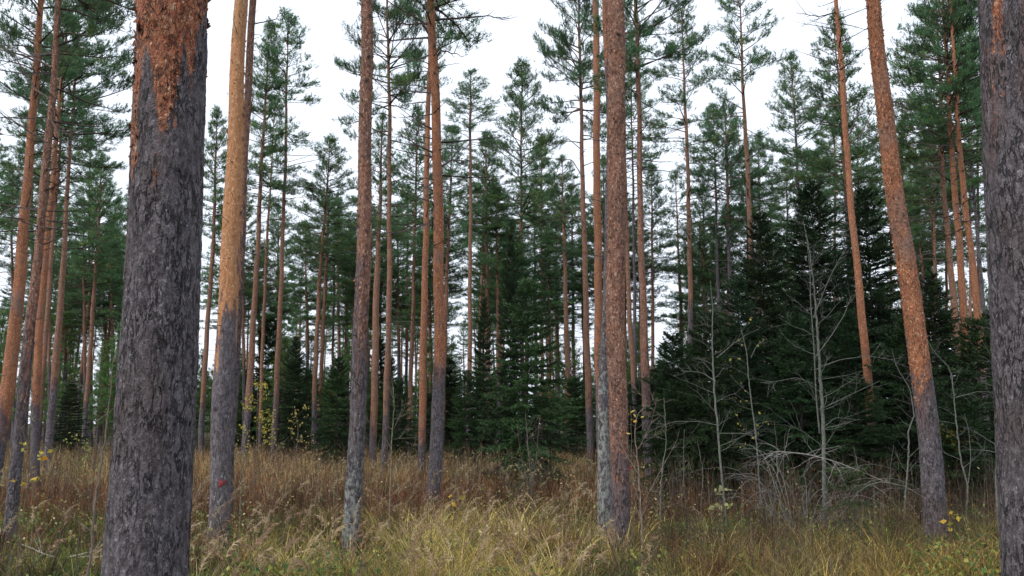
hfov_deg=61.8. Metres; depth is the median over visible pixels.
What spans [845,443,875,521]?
bare sapling
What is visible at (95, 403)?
young pine
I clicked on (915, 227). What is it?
pine tree
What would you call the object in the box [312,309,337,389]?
pine tree
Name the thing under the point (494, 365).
pine tree
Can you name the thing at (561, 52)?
pine tree
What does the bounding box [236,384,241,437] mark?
young pine
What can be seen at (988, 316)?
spruce tree
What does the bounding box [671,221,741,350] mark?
pine tree
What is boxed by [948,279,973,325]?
pine tree
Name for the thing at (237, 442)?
young spruce
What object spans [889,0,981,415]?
pine tree
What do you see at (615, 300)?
pine tree
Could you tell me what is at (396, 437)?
spruce tree
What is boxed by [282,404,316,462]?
birch sapling
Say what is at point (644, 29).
pine tree
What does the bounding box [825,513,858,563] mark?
dry stem
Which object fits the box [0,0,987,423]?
sky
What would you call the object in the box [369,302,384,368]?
pine tree
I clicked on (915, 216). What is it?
pine tree
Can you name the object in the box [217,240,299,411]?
pine tree
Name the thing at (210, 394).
young pine
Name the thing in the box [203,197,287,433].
pine tree
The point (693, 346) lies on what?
spruce tree
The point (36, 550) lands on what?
fallen twig
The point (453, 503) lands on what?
leafy seedling
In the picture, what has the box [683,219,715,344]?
pine tree
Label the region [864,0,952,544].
pine tree
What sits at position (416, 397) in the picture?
young pine
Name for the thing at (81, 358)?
pine tree
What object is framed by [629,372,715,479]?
spruce tree
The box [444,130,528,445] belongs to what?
pine tree
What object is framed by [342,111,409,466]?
pine tree
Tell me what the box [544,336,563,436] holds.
young pine
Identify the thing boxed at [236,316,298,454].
young spruce
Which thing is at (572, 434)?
young pine
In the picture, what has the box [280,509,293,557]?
dry stem
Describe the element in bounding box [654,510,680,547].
dry stem
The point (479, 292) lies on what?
pine tree
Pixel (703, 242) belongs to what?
pine tree
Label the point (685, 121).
pine tree
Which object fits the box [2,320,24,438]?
pine tree
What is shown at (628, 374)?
young pine
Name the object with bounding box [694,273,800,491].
spruce tree
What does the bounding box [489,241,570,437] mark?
pine tree
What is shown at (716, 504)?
leafy seedling
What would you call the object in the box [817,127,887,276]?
pine tree
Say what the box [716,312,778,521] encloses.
bare sapling
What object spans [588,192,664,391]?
pine tree
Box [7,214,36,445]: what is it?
pine tree
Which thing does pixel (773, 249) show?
pine tree
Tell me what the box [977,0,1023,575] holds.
pine tree
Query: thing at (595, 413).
spruce tree
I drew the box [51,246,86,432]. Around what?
pine tree
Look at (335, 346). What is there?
pine tree
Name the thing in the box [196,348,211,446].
young pine
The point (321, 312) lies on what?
pine tree
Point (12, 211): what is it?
pine tree
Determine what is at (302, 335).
pine tree
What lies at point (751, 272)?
spruce tree
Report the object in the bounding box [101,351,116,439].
young pine
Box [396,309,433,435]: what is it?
pine tree
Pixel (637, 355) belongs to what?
young pine
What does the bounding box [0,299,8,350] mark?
pine tree
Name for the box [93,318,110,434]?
pine tree
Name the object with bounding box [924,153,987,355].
pine tree
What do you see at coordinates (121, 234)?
pine tree
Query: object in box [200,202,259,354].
pine tree
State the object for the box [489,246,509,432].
pine tree
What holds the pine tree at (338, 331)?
on the ground at (206, 444)
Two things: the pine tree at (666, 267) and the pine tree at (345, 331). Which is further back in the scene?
the pine tree at (345, 331)
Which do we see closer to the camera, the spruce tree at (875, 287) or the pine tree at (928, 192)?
the spruce tree at (875, 287)
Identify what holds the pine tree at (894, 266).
on the ground at (206, 444)
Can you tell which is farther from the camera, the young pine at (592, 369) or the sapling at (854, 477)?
the young pine at (592, 369)
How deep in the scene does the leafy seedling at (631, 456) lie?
9.85 m
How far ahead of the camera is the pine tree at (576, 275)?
53.50 m
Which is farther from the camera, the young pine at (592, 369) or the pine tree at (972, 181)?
the young pine at (592, 369)
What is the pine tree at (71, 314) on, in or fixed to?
on the ground at (206, 444)
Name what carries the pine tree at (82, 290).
on the ground at (206, 444)
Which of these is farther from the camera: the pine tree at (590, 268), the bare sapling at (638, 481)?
the pine tree at (590, 268)
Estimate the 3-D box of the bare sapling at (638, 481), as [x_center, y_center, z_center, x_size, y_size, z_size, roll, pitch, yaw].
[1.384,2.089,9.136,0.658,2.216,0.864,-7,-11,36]
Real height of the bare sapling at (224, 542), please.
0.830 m
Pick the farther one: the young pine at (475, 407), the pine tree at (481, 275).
the pine tree at (481, 275)
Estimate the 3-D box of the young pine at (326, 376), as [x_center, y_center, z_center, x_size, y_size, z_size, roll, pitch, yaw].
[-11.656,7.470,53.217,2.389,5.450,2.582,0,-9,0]
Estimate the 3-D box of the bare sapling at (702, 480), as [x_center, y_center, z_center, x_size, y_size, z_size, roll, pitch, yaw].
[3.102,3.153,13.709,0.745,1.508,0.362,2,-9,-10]
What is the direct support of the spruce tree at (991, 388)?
on the ground at (206, 444)
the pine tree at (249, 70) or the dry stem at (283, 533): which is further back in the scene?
the pine tree at (249, 70)
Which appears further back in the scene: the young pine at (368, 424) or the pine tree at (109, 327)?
the pine tree at (109, 327)
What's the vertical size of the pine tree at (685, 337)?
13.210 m
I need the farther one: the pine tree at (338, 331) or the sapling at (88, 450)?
the pine tree at (338, 331)
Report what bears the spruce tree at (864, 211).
on the ground at (206, 444)
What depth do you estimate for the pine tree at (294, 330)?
98.17 m
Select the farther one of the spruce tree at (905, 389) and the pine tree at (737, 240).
the pine tree at (737, 240)
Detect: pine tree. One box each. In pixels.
[0,0,131,491]
[0,0,133,476]
[0,0,133,490]
[0,0,136,546]
[0,63,128,436]
[0,120,74,395]
[0,139,19,282]
[0,164,58,438]
[0,274,25,327]
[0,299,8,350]
[1,146,86,408]
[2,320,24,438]
[5,267,55,341]
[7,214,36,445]
[9,264,51,352]
[21,245,104,441]
[21,310,54,438]
[27,216,75,445]
[41,267,59,442]
[50,151,126,454]
[50,281,81,442]
[51,194,120,447]
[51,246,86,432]
[51,261,67,442]
[57,127,123,448]
[65,258,122,444]
[65,273,102,447]
[66,184,110,450]
[71,218,124,449]
[81,226,122,446]
[81,307,107,437]
[91,184,127,318]
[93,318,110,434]
[96,196,126,411]
[96,287,121,372]
[101,0,210,575]
[108,304,121,441]
[198,104,255,455]
[199,261,277,355]
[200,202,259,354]
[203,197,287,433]
[206,0,262,551]
[209,0,292,527]
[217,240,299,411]
[219,15,307,457]
[228,5,330,458]
[241,270,257,379]
[245,93,301,453]
[249,200,321,423]
[261,294,302,348]
[266,133,385,454]
[266,268,295,442]
[270,219,336,417]
[287,302,302,352]
[289,186,372,443]
[289,298,314,359]
[291,273,309,359]
[292,308,305,350]
[297,256,331,349]
[299,196,356,445]
[302,244,383,440]
[307,212,346,430]
[308,275,336,345]
[309,306,336,369]
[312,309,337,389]
[320,253,395,352]
[323,195,404,454]
[328,327,350,371]
[331,228,371,446]
[333,0,446,476]
[338,0,384,564]
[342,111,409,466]
[343,0,516,518]
[349,318,371,352]
[354,202,432,450]
[356,104,467,454]
[365,240,374,437]
[369,249,420,451]
[369,254,399,430]
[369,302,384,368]
[381,315,400,354]
[382,183,423,442]
[382,254,463,446]
[385,0,479,479]
[385,277,419,355]
[391,219,465,421]
[391,266,419,376]
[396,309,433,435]
[401,123,493,461]
[403,202,478,347]
[403,317,419,435]
[403,328,418,365]
[413,316,433,432]
[427,237,463,335]
[440,68,507,445]
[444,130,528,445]
[447,320,474,408]
[453,167,503,439]
[454,230,511,347]
[458,182,534,455]
[459,293,495,366]
[465,250,494,407]
[467,55,592,449]
[472,276,495,370]
[474,220,549,403]
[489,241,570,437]
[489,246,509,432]
[490,314,499,442]
[494,187,570,442]
[502,135,580,446]
[506,236,582,449]
[523,153,592,452]
[532,0,636,470]
[532,225,593,433]
[533,327,554,356]
[539,184,602,437]
[539,254,562,434]
[543,313,563,378]
[551,245,602,445]
[553,0,605,473]
[555,0,713,489]
[558,194,637,449]
[567,153,644,295]
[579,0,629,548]
[587,0,661,456]
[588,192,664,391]
[594,0,633,557]
[600,31,674,380]
[602,222,679,412]
[625,162,687,404]
[629,1,741,345]
[636,313,650,347]
[654,166,712,359]
[654,347,674,366]
[655,236,726,341]
[666,180,737,365]
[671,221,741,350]
[674,307,687,355]
[675,96,776,319]
[675,101,761,353]
[675,270,716,366]
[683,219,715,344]
[687,202,767,327]
[690,0,789,343]
[712,170,789,330]
[720,130,791,353]
[743,49,841,310]
[754,155,815,307]
[754,200,796,353]
[768,204,832,312]
[771,6,917,279]
[779,145,851,304]
[792,0,885,492]
[801,95,869,300]
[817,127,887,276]
[843,153,932,308]
[858,0,983,371]
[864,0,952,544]
[867,205,945,308]
[870,117,940,314]
[872,160,964,318]
[874,223,959,339]
[886,0,993,465]
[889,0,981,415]
[893,249,950,361]
[901,113,978,361]
[905,133,975,341]
[910,43,990,395]
[913,170,985,349]
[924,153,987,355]
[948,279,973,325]
[955,104,985,304]
[958,278,981,343]
[963,203,987,297]
[974,277,990,359]
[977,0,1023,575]
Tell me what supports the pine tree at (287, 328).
on the ground at (206, 444)
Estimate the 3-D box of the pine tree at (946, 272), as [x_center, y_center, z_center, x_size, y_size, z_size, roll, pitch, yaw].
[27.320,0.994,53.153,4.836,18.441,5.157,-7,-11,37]
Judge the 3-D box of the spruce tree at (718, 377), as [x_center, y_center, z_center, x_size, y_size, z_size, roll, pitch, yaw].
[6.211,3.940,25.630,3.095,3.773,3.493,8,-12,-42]
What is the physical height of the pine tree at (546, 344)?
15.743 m
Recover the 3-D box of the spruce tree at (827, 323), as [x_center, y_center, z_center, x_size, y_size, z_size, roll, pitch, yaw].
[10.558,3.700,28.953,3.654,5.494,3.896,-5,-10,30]
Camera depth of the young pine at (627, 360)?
47.80 m
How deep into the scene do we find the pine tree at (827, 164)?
35.20 m
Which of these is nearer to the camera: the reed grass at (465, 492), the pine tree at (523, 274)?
the reed grass at (465, 492)
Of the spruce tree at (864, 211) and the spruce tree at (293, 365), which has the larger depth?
the spruce tree at (293, 365)
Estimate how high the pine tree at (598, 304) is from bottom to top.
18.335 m
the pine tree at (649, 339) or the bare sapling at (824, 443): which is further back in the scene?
the pine tree at (649, 339)
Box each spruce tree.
[40,381,94,460]
[266,335,317,461]
[285,368,331,455]
[308,355,366,471]
[377,378,417,465]
[409,392,452,462]
[427,357,472,455]
[443,368,486,477]
[463,296,506,465]
[476,275,588,490]
[489,232,533,459]
[542,376,596,460]
[586,385,631,453]
[627,368,689,466]
[627,380,652,465]
[629,330,718,499]
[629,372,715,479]
[654,306,771,501]
[657,342,709,439]
[692,357,750,445]
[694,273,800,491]
[713,329,743,394]
[716,340,770,434]
[720,211,827,478]
[736,312,866,504]
[752,306,785,375]
[759,344,813,440]
[760,177,889,480]
[782,275,836,374]
[793,309,907,479]
[806,317,833,398]
[810,376,919,509]
[813,254,887,398]
[817,184,932,446]
[852,276,910,421]
[855,335,917,478]
[861,312,977,504]
[894,272,993,463]
[894,362,978,423]
[898,376,995,491]
[913,387,995,510]
[932,323,992,417]
[941,314,995,494]
[968,310,992,416]
[979,387,994,476]
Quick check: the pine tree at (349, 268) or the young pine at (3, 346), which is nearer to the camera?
the pine tree at (349, 268)
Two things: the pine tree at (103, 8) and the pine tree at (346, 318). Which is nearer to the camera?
the pine tree at (103, 8)
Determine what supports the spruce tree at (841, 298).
on the ground at (206, 444)
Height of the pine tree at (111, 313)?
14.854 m
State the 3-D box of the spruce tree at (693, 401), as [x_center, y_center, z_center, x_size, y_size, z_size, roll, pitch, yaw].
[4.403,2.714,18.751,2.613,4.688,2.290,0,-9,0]
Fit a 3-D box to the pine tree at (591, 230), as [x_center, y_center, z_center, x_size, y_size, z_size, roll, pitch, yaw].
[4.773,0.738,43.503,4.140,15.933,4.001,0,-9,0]
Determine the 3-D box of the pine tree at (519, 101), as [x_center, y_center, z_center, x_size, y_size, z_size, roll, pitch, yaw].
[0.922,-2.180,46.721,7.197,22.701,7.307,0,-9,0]
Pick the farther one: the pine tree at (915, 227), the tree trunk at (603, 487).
the pine tree at (915, 227)
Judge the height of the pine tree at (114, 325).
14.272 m
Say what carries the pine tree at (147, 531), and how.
on the ground at (206, 444)
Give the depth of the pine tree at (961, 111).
23.96 m
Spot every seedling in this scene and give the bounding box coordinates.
[445,495,465,520]
[627,406,643,536]
[709,485,732,521]
[939,507,958,547]
[940,418,978,494]
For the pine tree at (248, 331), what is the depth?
64.85 m
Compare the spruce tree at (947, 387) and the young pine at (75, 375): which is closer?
the spruce tree at (947, 387)
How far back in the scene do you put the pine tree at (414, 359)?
88.62 m
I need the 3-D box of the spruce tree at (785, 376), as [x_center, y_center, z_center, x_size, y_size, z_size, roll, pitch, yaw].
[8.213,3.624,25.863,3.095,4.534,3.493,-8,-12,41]
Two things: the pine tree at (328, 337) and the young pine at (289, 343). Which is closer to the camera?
the young pine at (289, 343)
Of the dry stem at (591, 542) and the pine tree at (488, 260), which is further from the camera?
the pine tree at (488, 260)
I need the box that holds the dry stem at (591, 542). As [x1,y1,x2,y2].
[579,515,596,569]
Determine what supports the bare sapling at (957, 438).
on the ground at (206, 444)
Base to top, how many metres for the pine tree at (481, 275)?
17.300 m
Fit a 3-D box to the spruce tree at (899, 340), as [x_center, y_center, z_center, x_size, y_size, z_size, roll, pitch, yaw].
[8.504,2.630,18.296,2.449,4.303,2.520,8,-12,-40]
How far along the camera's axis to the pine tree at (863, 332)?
19.89 m
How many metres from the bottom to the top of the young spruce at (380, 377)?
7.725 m
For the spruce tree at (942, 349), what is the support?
on the ground at (206, 444)
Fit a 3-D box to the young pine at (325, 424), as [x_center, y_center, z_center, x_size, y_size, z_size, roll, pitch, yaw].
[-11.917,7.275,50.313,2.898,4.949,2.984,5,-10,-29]
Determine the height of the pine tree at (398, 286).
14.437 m
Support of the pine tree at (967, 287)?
on the ground at (206, 444)
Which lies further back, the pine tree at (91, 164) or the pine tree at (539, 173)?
the pine tree at (539, 173)
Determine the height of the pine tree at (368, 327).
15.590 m
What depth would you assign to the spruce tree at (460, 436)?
26.62 m
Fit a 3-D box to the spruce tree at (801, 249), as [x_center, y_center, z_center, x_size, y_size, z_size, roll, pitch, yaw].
[9.139,1.263,25.058,4.270,9.272,4.828,0,-9,0]
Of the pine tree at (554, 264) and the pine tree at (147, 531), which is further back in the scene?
the pine tree at (554, 264)
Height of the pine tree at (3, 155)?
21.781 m
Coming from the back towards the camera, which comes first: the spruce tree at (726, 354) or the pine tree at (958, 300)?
the pine tree at (958, 300)
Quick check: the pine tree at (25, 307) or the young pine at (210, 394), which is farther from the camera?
the pine tree at (25, 307)
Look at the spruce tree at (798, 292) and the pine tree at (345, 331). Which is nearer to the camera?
the spruce tree at (798, 292)
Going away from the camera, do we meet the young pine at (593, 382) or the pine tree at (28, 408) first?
the young pine at (593, 382)
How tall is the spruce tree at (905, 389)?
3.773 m
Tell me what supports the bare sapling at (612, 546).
on the ground at (206, 444)
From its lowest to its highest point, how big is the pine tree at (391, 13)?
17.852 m
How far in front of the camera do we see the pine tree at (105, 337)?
54.85 m
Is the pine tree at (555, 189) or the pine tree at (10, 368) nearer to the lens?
the pine tree at (10, 368)
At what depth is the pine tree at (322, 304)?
57.61 m
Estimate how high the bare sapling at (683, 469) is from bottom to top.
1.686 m
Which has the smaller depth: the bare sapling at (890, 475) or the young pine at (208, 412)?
the bare sapling at (890, 475)
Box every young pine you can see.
[0,309,15,403]
[0,327,16,421]
[11,306,70,440]
[28,363,66,437]
[41,310,92,442]
[44,324,83,443]
[55,345,83,421]
[75,374,114,452]
[78,337,118,446]
[80,363,110,445]
[89,319,120,435]
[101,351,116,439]
[102,339,119,434]
[195,364,201,432]
[195,371,211,431]
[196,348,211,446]
[196,357,241,439]
[196,369,210,435]
[204,359,213,440]
[205,355,241,436]
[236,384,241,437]
[237,351,246,415]
[252,335,308,441]
[254,342,306,439]
[268,347,304,432]
[298,329,329,416]
[300,373,335,433]
[317,366,337,425]
[319,325,370,425]
[337,389,382,444]
[365,369,391,434]
[377,372,401,430]
[389,372,418,447]
[393,385,428,445]
[412,337,447,446]
[412,370,427,424]
[445,335,465,440]
[462,385,485,438]
[463,353,496,442]
[472,352,503,404]
[477,364,511,441]
[520,343,562,445]
[542,327,594,444]
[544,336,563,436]
[553,363,578,422]
[558,389,595,435]
[579,373,595,437]
[585,347,595,434]
[608,329,639,427]
[625,355,641,427]
[627,323,650,417]
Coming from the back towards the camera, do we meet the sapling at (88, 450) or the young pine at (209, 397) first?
the young pine at (209, 397)
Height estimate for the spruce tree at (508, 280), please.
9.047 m
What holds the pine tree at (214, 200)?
on the ground at (206, 444)
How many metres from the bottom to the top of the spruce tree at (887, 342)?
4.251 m
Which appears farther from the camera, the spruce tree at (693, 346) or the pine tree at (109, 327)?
the pine tree at (109, 327)
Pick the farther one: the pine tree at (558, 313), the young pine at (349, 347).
the pine tree at (558, 313)
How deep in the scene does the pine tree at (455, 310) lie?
60.50 m
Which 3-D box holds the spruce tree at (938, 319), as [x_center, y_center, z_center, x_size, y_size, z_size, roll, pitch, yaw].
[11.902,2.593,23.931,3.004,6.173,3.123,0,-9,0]
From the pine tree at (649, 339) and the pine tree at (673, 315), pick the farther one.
the pine tree at (649, 339)
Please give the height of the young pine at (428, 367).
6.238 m
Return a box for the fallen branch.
[741,432,887,488]
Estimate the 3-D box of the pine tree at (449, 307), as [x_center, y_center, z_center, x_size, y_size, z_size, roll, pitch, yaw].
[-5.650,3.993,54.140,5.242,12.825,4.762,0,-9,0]
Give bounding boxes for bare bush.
[678,443,924,536]
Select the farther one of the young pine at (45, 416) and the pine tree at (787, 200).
the young pine at (45, 416)
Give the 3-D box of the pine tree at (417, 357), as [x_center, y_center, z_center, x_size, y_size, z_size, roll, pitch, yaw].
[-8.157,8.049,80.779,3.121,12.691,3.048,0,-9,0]
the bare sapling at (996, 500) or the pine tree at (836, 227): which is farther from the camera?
the pine tree at (836, 227)
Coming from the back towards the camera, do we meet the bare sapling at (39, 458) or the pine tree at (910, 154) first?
the pine tree at (910, 154)
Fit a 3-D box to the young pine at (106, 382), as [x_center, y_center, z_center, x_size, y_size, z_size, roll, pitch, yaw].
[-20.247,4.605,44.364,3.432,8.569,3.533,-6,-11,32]
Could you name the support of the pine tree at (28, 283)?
on the ground at (206, 444)
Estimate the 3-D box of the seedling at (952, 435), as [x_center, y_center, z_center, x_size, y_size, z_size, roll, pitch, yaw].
[8.735,3.483,16.905,1.311,1.856,0.878,0,-9,0]
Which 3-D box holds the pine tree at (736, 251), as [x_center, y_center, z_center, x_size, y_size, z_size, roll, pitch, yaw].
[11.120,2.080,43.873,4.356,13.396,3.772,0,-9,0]
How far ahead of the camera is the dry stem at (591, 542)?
8.80 m
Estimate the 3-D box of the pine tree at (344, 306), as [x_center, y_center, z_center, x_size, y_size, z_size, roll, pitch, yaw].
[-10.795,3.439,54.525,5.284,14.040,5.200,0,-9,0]
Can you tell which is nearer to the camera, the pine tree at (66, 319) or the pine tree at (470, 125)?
the pine tree at (470, 125)
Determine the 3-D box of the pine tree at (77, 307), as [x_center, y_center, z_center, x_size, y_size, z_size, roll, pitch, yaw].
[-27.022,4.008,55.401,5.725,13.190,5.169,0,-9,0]
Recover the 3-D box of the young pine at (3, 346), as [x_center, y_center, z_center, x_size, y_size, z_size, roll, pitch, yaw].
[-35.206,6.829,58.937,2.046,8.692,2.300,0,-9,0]
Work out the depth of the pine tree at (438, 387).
15.93 m
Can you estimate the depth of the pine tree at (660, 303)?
44.99 m
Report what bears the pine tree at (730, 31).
on the ground at (206, 444)
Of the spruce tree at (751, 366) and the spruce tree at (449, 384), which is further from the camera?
the spruce tree at (449, 384)
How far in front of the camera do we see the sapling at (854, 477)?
11.95 m
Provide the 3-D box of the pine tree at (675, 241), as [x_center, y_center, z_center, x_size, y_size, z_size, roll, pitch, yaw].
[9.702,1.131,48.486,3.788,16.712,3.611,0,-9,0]
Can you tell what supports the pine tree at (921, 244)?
on the ground at (206, 444)
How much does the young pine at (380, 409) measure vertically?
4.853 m
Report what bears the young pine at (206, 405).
on the ground at (206, 444)
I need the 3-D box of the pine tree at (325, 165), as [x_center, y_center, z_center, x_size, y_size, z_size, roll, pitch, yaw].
[-8.429,0.340,38.585,5.546,15.182,5.096,0,-9,0]
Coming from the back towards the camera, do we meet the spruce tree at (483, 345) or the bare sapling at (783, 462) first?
the spruce tree at (483, 345)
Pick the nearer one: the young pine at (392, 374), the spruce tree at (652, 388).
the spruce tree at (652, 388)
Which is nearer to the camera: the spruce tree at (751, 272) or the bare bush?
the bare bush
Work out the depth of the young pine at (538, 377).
47.80 m
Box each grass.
[0,448,1000,575]
[0,451,597,518]
[1,480,705,575]
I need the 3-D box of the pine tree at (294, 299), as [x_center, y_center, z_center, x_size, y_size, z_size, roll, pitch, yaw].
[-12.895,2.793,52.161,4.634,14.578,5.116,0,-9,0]
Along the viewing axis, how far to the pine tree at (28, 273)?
57.33 m
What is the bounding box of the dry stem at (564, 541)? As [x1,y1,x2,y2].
[555,520,569,572]
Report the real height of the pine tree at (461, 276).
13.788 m
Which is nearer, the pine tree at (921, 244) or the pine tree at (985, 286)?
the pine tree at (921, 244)
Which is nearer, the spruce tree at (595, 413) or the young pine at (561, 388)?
the spruce tree at (595, 413)
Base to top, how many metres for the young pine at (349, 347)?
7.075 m
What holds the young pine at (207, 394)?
on the ground at (206, 444)
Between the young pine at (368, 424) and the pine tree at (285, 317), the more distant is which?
the pine tree at (285, 317)
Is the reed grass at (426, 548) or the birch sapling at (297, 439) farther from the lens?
the birch sapling at (297, 439)
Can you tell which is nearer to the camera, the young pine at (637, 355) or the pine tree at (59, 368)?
the young pine at (637, 355)
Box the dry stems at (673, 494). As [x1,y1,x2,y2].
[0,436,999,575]
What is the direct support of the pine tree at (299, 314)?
on the ground at (206, 444)
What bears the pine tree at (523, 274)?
on the ground at (206, 444)
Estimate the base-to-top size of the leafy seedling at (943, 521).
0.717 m
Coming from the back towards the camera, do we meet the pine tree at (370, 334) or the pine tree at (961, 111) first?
the pine tree at (370, 334)
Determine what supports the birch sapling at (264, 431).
on the ground at (206, 444)
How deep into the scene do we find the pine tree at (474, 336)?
75.28 m
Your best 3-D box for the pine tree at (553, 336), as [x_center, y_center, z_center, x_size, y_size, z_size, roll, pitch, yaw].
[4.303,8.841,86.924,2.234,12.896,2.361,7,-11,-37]
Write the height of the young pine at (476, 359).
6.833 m
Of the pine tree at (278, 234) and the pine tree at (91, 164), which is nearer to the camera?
the pine tree at (91, 164)
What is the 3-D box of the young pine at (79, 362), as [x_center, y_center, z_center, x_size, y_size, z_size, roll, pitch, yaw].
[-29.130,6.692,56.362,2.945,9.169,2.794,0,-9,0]
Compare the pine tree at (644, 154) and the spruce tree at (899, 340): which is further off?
the pine tree at (644, 154)
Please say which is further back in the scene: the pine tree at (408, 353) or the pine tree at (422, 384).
the pine tree at (408, 353)
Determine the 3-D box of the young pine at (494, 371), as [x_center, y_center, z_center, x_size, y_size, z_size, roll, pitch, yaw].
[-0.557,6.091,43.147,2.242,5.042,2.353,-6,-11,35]
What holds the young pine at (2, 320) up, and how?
on the ground at (206, 444)
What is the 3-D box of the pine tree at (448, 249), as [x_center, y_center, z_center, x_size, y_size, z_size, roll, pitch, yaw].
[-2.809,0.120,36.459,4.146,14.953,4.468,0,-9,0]
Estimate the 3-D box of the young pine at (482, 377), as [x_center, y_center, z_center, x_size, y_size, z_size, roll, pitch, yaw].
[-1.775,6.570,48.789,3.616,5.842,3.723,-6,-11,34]
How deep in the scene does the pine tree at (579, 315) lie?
54.17 m
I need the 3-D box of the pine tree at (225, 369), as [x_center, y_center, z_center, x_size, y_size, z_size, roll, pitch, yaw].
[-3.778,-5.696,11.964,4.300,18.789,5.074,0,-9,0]
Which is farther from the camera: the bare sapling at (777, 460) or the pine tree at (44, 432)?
the pine tree at (44, 432)
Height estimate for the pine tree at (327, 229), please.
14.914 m
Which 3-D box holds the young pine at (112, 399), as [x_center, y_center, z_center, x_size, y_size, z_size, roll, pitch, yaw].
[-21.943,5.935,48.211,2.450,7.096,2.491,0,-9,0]
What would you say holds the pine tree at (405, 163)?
on the ground at (206, 444)
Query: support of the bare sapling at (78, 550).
on the ground at (206, 444)
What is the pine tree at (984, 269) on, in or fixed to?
on the ground at (206, 444)
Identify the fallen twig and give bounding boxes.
[22,536,54,566]
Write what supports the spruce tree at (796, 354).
on the ground at (206, 444)
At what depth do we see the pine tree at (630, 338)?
33.59 m
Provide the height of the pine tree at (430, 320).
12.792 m
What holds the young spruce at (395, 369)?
on the ground at (206, 444)
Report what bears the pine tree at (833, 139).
on the ground at (206, 444)
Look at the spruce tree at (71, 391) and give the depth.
35.45 m
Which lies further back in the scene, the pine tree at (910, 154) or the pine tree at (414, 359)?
the pine tree at (414, 359)
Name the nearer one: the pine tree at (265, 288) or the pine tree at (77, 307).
the pine tree at (265, 288)
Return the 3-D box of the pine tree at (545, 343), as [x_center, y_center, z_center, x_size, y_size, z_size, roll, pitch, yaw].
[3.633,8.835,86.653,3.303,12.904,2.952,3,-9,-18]
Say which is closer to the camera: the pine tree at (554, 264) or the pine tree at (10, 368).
the pine tree at (10, 368)
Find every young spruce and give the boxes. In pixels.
[235,374,268,447]
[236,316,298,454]
[365,336,396,448]
[380,357,403,446]
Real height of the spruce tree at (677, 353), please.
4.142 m
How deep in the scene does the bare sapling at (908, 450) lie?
12.80 m
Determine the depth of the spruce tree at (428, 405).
35.40 m
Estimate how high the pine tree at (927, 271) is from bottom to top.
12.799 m
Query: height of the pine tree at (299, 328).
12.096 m
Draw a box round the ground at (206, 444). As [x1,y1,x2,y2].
[0,425,994,575]
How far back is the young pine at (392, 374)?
54.83 m
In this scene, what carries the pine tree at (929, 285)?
on the ground at (206, 444)
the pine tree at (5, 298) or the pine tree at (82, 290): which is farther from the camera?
the pine tree at (5, 298)
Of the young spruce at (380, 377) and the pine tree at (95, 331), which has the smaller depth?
the young spruce at (380, 377)
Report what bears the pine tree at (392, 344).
on the ground at (206, 444)
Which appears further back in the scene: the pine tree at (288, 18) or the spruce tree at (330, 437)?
the pine tree at (288, 18)
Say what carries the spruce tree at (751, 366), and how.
on the ground at (206, 444)
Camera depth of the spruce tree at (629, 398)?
33.53 m
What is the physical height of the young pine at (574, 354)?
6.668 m
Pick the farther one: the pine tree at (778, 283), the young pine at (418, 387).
the young pine at (418, 387)
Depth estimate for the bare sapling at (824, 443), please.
12.88 m
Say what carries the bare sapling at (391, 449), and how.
on the ground at (206, 444)
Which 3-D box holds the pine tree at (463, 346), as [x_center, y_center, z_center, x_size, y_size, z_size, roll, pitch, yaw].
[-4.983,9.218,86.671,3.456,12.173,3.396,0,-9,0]
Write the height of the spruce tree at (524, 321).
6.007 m
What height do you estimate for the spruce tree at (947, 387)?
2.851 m
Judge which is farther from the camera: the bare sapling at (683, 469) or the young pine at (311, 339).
the young pine at (311, 339)
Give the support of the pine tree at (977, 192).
on the ground at (206, 444)
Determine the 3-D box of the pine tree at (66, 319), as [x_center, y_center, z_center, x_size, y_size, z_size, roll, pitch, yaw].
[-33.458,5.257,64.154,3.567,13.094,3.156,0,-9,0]
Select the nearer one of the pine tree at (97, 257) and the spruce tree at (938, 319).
the spruce tree at (938, 319)
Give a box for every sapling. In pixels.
[0,411,57,575]
[56,341,119,575]
[63,432,106,484]
[75,523,86,575]
[192,427,285,575]
[211,511,233,574]
[235,380,280,466]
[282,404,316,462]
[366,375,439,538]
[498,413,549,513]
[520,499,558,565]
[604,381,679,567]
[605,525,621,571]
[630,401,685,531]
[644,279,781,529]
[675,429,699,507]
[689,438,718,520]
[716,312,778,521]
[748,215,906,526]
[760,417,788,505]
[780,433,792,504]
[812,462,885,541]
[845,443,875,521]
[873,350,918,533]
[885,445,908,511]
[928,339,990,522]
[958,292,998,530]
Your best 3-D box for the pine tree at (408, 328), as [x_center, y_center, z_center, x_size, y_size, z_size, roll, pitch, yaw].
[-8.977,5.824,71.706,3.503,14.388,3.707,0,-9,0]
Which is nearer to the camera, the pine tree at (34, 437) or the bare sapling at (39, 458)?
the bare sapling at (39, 458)
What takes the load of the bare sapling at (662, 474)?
on the ground at (206, 444)
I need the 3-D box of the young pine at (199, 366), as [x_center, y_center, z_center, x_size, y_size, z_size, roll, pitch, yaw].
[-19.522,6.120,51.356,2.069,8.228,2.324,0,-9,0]
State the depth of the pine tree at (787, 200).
49.84 m
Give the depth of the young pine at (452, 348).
42.71 m
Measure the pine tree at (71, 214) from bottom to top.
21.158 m
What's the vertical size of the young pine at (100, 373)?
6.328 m
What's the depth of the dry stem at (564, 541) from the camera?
8.62 m
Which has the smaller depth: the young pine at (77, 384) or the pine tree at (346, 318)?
the pine tree at (346, 318)

